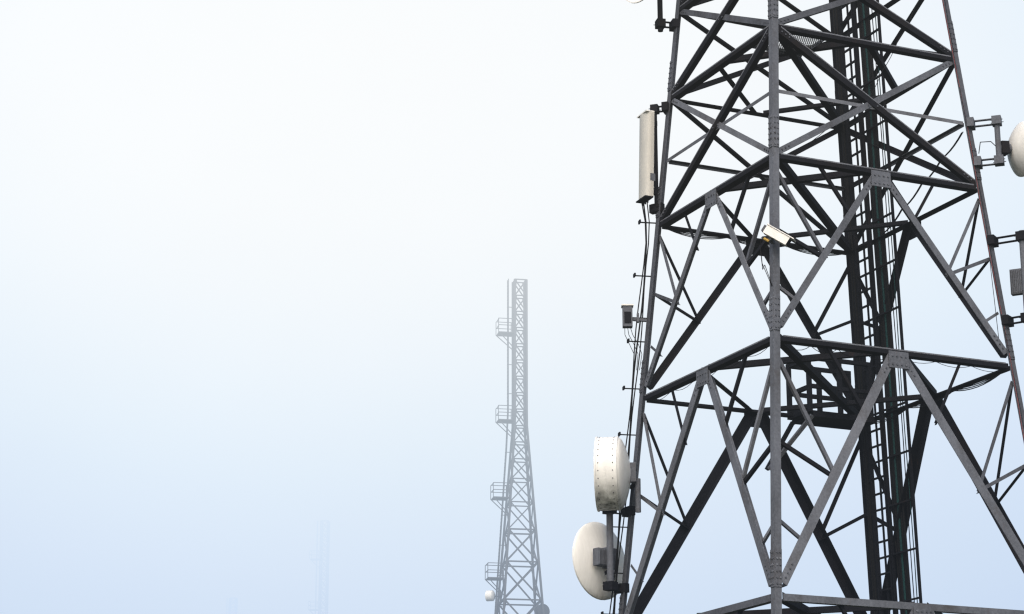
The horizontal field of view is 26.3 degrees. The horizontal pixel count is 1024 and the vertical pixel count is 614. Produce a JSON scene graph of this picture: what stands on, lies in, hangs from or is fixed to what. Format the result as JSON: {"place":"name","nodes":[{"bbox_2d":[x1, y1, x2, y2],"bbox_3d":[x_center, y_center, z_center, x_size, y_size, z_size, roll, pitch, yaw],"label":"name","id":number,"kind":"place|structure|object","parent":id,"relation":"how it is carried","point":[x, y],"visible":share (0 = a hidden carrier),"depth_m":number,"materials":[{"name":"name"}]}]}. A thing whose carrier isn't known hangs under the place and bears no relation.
{"place":"outdoors","nodes":[
{"label":"outdoors","id":0,"kind":"place"},
{"bbox_2d":[0,0,1023,613],"label":"sky","id":1,"kind":"structure","parent":0,"point":[258,258],"materials":[{"name":"white"}]},
{"bbox_3d":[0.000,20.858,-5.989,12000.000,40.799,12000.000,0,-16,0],"label":"ground","id":2,"kind":"structure","parent":0,"visible":0},
{"bbox_2d":[226,597,237,613],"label":"mast","id":3,"kind":"object","parent":2,"relation":"on","point":[235,606],"visible":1,"depth_m":338.13,"materials":[{"name":"metal"}]},
{"bbox_2d":[308,520,329,613],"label":"mast","id":4,"kind":"object","parent":2,"relation":"on","point":[326,569],"visible":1,"depth_m":303.60,"materials":[{"name":"metal"}]},
{"bbox_2d":[485,279,549,613],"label":"mast","id":5,"kind":"object","parent":2,"relation":"on","point":[541,608],"visible":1,"depth_m":173.86,"materials":[{"name":"metal"}]},
{"bbox_2d":[618,0,1023,613],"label":"lattice tower","id":6,"kind":"structure","parent":2,"relation":"on","point":[773,32],"depth_m":37.98,"materials":[{"name":"metal"}]},
{"bbox_2d":[572,436,640,599],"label":"dish antennas","id":7,"kind":"object","parent":6,"relation":"on","point":[616,480],"visible":0.95,"depth_m":38.43,"materials":[{"name":"metal"}]},
{"bbox_2d":[601,201,655,613],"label":"cables","id":8,"kind":"object","parent":6,"relation":"attached to","point":[632,388],"visible":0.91,"depth_m":39.43,"materials":[{"name":"rubber"}]},
{"bbox_2d":[621,304,646,369],"bbox_3d":[2.207,0.554,39.524,0.461,1.210,0.200,0,-16,0],"label":"junction box","id":9,"kind":"object","parent":6,"relation":"attached to","point":[628,319],"visible":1,"depth_m":39.55,"materials":[{"name":"metal"}]},
{"bbox_2d":[636,101,668,214],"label":"panel antenna","id":10,"kind":"object","parent":6,"relation":"attached to","point":[648,165],"visible":1,"depth_m":40.27,"materials":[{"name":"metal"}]},
{"bbox_2d":[626,0,678,31],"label":"dish and pole","id":11,"kind":"object","parent":6,"relation":"attached to","point":[661,22],"visible":1,"depth_m":40.93,"materials":[{"name":"metal"}]},
{"bbox_2d":[760,223,795,285],"bbox_3d":[4.316,-0.803,35.572,0.580,1.110,0.262,-5,-17,17],"label":"security camera","id":12,"kind":"object","parent":6,"relation":"attached to","point":[772,233],"visible":1,"depth_m":35.58,"materials":[{"name":"metal"}]},
{"bbox_2d":[753,35,874,470],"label":"mast rest platforms","id":13,"kind":"object","parent":6,"relation":"attached to","point":[820,417],"visible":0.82,"depth_m":40.28,"materials":[{"name":"metal"}]},
{"bbox_2d":[650,0,1005,423],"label":"mast service cables","id":14,"kind":"object","parent":6,"relation":"attached to","point":[833,254],"visible":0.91,"depth_m":38.81,"materials":[{"name":"rubber"}]},
{"bbox_2d":[832,0,922,613],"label":"mast ladder and feeders","id":15,"kind":"object","parent":6,"relation":"attached to","point":[890,389],"visible":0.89,"depth_m":40.58,"materials":[{"name":"metal"}]},
{"bbox_2d":[943,3,1023,436],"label":"leg cables","id":16,"kind":"object","parent":6,"relation":"attached to","point":[983,219],"visible":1,"depth_m":37.82,"materials":[{"name":"metal"}]},
{"bbox_2d":[966,115,1023,176],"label":"dish antenna","id":17,"kind":"object","parent":6,"relation":"attached to","point":[1012,148],"visible":1,"depth_m":38.19,"materials":[{"name":"metal"}]},
{"bbox_2d":[987,230,1023,327],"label":"remote radio unit","id":18,"kind":"object","parent":6,"relation":"attached to","point":[1017,282],"visible":1,"depth_m":37.35,"materials":[{"name":"metal"}]}
]}

